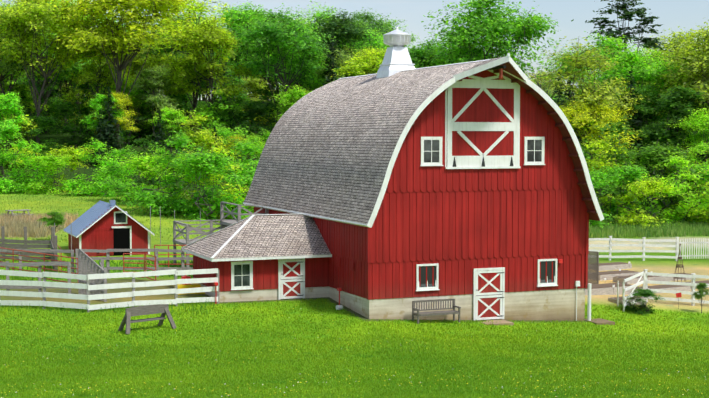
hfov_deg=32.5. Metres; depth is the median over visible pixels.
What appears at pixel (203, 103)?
understory
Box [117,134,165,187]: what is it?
understory
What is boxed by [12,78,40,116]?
understory
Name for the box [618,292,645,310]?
garden bush
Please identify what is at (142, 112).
understory
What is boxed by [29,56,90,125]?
hill tree
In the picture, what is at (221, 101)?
hill tree
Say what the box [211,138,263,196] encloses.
tree
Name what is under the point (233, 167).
tree
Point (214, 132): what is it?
conifer
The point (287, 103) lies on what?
hill tree
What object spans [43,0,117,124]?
hill tree
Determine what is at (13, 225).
tall grass
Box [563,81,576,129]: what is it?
hill tree
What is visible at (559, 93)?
hill tree
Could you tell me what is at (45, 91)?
understory
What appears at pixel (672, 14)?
sky
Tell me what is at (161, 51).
hill tree
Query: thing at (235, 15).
hill tree
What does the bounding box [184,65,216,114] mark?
hill tree
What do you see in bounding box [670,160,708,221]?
tree
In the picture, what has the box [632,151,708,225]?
tree
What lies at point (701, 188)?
understory
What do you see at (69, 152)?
yard shrub
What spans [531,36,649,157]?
hill tree
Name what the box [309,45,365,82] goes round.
hill tree
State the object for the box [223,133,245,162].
hill tree
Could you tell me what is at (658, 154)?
feature tree
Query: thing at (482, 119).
barn openings
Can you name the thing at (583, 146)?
understory
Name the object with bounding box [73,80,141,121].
understory
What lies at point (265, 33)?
hill tree
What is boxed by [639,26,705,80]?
hill tree
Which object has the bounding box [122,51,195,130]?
hill tree
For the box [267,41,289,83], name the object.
hill tree
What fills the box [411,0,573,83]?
hill tree
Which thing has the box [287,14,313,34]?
hill tree
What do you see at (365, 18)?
hill tree
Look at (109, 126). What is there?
conifer
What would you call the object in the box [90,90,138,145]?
hill tree
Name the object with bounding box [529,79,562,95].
hill tree
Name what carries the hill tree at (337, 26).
on the ground at (699, 266)
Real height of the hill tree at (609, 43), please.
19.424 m
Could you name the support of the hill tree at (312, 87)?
on the ground at (699, 266)
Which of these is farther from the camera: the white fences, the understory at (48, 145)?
the understory at (48, 145)
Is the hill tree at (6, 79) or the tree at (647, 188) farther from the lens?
the hill tree at (6, 79)
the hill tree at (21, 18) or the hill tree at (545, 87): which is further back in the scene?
the hill tree at (545, 87)
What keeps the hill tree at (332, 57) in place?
on the ground at (699, 266)
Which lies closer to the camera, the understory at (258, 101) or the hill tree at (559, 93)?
the hill tree at (559, 93)
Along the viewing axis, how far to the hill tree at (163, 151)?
128.20 m
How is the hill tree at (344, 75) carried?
on the ground at (699, 266)
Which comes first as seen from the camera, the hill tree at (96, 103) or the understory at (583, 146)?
the understory at (583, 146)
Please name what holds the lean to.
on the barn walls
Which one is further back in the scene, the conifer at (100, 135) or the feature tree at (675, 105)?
the conifer at (100, 135)
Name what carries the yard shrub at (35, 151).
on the ground at (699, 266)
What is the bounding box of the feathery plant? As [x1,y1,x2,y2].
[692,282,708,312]
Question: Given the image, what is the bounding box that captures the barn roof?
[243,53,603,227]
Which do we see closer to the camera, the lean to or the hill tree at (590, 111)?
the lean to
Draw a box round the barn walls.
[254,86,588,299]
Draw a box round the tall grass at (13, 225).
[0,191,708,314]
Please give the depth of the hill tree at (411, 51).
133.88 m
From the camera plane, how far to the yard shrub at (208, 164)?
95.19 m
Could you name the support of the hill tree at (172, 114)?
on the ground at (699, 266)
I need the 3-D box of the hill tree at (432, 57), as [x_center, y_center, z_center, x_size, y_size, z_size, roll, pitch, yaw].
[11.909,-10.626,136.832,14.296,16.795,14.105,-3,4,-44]
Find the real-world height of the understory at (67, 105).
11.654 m
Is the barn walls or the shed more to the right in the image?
the barn walls
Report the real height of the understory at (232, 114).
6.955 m
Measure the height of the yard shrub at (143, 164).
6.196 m
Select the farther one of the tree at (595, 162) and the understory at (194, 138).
the understory at (194, 138)
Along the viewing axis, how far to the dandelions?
32.42 m
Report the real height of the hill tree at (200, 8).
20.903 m
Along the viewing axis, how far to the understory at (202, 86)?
177.75 m
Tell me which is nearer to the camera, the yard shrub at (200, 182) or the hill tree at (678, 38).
the yard shrub at (200, 182)
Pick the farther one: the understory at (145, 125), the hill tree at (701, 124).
the understory at (145, 125)
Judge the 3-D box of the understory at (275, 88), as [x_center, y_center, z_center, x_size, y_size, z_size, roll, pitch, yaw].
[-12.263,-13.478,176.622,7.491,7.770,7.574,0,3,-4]
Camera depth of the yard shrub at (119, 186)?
107.48 m
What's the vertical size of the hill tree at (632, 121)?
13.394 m
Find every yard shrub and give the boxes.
[0,131,31,180]
[0,136,54,193]
[4,141,65,189]
[24,151,74,194]
[41,143,95,192]
[55,137,132,196]
[87,147,144,194]
[91,144,155,202]
[115,130,227,218]
[118,149,191,207]
[122,152,177,201]
[153,149,220,211]
[167,144,253,221]
[168,147,225,204]
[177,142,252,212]
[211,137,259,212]
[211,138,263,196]
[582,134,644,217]
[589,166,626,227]
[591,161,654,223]
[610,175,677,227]
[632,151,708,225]
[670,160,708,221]
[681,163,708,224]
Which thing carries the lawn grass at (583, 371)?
on the ground at (699, 266)
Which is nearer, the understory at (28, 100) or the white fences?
the white fences
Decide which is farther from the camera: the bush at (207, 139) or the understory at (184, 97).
the understory at (184, 97)
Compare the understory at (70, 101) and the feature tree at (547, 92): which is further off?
the understory at (70, 101)
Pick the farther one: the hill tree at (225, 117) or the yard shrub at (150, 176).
the hill tree at (225, 117)
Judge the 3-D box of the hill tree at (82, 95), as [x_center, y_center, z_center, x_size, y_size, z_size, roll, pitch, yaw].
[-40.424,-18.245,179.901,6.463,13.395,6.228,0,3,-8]
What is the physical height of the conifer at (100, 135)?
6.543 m
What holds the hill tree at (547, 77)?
on the ground at (699, 266)
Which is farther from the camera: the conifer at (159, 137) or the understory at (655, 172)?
the understory at (655, 172)
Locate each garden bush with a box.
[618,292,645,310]
[627,286,666,315]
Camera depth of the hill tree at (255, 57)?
174.97 m
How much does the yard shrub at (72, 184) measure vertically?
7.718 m
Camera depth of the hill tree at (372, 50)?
165.24 m
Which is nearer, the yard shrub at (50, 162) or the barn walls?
the barn walls
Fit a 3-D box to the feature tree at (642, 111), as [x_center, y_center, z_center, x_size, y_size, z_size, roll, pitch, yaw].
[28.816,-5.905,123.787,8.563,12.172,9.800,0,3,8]
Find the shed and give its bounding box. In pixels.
[63,200,154,256]
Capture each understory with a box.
[0,79,50,142]
[5,85,50,133]
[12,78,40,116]
[14,112,66,154]
[19,76,62,104]
[35,82,74,134]
[40,81,135,154]
[42,87,83,125]
[52,78,90,103]
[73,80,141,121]
[73,82,112,118]
[92,72,175,142]
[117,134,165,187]
[121,102,151,139]
[139,95,191,146]
[163,93,207,130]
[168,75,208,120]
[176,131,218,169]
[182,83,265,159]
[188,99,217,128]
[205,98,249,134]
[229,83,285,157]
[234,97,276,134]
[242,129,269,170]
[243,80,275,125]
[249,83,282,123]
[260,86,293,128]
[563,108,631,187]
[646,144,675,183]
[659,111,708,184]
[661,146,708,194]
[685,161,708,199]
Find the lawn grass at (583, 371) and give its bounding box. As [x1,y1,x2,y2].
[0,275,708,397]
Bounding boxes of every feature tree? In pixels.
[32,0,199,154]
[160,16,261,146]
[524,62,566,103]
[581,115,661,215]
[585,0,666,56]
[608,81,675,162]
[621,137,707,215]
[633,83,708,202]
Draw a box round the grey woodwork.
[0,202,598,334]
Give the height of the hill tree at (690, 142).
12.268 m
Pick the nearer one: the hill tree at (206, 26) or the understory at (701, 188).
the understory at (701, 188)
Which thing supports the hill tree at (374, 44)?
on the ground at (699, 266)
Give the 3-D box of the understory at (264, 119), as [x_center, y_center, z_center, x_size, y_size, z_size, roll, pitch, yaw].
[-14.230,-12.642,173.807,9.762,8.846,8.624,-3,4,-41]
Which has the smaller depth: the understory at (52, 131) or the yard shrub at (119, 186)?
the yard shrub at (119, 186)
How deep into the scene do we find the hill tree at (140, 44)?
168.13 m
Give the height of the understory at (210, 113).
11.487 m
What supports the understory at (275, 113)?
on the ground at (699, 266)
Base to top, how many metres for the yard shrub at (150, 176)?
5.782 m
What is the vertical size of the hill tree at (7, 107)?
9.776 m
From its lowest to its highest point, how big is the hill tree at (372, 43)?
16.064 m
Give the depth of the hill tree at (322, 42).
156.42 m
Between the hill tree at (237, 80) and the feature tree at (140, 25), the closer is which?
the feature tree at (140, 25)
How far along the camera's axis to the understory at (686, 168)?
122.10 m
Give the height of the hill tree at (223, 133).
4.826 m
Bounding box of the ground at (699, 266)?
[0,100,708,397]
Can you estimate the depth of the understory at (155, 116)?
150.46 m
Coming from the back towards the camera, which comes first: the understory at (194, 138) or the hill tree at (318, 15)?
the hill tree at (318, 15)
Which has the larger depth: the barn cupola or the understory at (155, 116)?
the understory at (155, 116)
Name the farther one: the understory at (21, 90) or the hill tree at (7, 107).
the understory at (21, 90)
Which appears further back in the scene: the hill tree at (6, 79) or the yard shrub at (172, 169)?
the hill tree at (6, 79)
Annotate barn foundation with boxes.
[199,283,614,324]
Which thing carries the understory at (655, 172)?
on the ground at (699, 266)
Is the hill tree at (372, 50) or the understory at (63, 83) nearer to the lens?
the hill tree at (372, 50)
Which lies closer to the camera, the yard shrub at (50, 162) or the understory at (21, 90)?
the yard shrub at (50, 162)
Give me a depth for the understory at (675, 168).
131.16 m
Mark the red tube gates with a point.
(144, 263)
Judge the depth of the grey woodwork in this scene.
61.77 m
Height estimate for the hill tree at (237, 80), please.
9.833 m
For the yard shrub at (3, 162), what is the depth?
123.50 m
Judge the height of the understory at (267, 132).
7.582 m
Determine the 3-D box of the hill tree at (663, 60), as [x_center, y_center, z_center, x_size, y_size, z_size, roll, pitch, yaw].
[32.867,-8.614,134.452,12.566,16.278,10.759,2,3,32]
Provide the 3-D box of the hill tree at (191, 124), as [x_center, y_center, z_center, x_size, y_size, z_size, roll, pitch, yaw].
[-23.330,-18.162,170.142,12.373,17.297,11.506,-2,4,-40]
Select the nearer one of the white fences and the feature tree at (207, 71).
the white fences
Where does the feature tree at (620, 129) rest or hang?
on the ground at (699, 266)
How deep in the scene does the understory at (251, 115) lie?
146.24 m
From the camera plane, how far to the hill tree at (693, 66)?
121.72 m
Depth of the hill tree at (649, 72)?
128.40 m
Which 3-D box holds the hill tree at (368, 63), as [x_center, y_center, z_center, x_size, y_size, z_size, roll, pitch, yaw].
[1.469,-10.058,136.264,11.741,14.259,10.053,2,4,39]
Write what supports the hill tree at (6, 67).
on the ground at (699, 266)
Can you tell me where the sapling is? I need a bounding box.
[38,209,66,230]
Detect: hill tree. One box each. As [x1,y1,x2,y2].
[0,0,103,150]
[0,5,75,144]
[0,31,28,85]
[0,90,31,179]
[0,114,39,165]
[4,0,85,132]
[27,75,63,122]
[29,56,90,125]
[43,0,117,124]
[58,40,133,104]
[68,81,94,113]
[79,93,124,133]
[82,43,159,134]
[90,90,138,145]
[99,20,168,120]
[100,78,152,143]
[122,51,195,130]
[126,63,183,147]
[127,13,221,119]
[133,147,175,187]
[142,0,237,133]
[146,106,190,153]
[157,13,221,127]
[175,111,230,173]
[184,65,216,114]
[185,12,220,100]
[205,62,243,138]
[207,0,287,77]
[210,102,245,130]
[211,128,240,151]
[213,67,249,131]
[220,26,293,86]
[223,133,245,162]
[227,3,339,118]
[235,134,265,171]
[237,75,273,131]
[266,35,325,100]
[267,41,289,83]
[269,83,311,117]
[286,31,358,90]
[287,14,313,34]
[288,8,382,84]
[299,0,347,49]
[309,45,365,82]
[321,35,341,86]
[331,46,386,76]
[333,64,369,80]
[339,21,389,76]
[346,16,419,47]
[347,7,405,48]
[348,35,407,51]
[357,46,385,55]
[375,36,450,72]
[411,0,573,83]
[412,34,493,66]
[525,69,567,91]
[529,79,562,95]
[531,30,661,100]
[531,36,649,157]
[551,72,568,108]
[559,90,641,164]
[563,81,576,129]
[567,44,701,156]
[596,159,648,210]
[599,47,700,169]
[612,70,658,178]
[637,20,708,117]
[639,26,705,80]
[666,108,708,192]
[674,104,708,169]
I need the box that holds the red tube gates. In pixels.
[0,244,192,282]
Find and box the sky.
[0,0,708,99]
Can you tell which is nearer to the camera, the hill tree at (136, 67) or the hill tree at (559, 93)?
the hill tree at (559, 93)
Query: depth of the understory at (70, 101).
169.54 m
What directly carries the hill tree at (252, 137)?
on the ground at (699, 266)
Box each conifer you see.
[87,110,111,165]
[91,86,127,161]
[149,110,171,155]
[208,127,224,174]
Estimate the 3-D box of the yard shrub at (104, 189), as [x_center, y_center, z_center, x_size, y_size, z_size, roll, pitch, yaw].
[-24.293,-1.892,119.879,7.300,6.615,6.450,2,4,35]
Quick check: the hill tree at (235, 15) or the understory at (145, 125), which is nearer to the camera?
the understory at (145, 125)
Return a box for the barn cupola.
[376,27,414,77]
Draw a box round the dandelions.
[1,303,706,397]
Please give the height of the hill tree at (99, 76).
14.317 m
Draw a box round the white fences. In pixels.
[0,236,708,311]
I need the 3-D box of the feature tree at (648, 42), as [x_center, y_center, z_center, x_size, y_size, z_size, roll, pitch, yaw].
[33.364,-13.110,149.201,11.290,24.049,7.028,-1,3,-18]
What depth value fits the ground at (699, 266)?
53.31 m
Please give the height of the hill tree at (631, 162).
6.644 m
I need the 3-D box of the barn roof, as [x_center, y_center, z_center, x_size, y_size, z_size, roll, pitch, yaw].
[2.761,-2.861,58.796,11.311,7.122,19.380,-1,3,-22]
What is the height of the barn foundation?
3.400 m
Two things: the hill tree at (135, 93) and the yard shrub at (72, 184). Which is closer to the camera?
the yard shrub at (72, 184)
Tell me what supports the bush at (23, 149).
on the ground at (699, 266)
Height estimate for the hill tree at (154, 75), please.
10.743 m
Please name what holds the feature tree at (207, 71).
on the ground at (699, 266)
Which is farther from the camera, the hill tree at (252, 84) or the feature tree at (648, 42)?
the hill tree at (252, 84)
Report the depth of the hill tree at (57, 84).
163.13 m
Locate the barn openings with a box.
[214,70,590,320]
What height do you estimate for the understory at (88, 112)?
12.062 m
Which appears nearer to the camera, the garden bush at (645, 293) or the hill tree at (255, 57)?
the garden bush at (645, 293)
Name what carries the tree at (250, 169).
on the ground at (699, 266)
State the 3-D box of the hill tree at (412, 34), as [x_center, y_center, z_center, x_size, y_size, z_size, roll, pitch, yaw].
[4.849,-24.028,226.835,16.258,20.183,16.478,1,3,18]
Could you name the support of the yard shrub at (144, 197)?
on the ground at (699, 266)
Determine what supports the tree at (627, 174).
on the ground at (699, 266)
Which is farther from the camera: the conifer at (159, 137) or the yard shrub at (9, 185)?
the conifer at (159, 137)
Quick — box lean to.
[181,213,331,291]

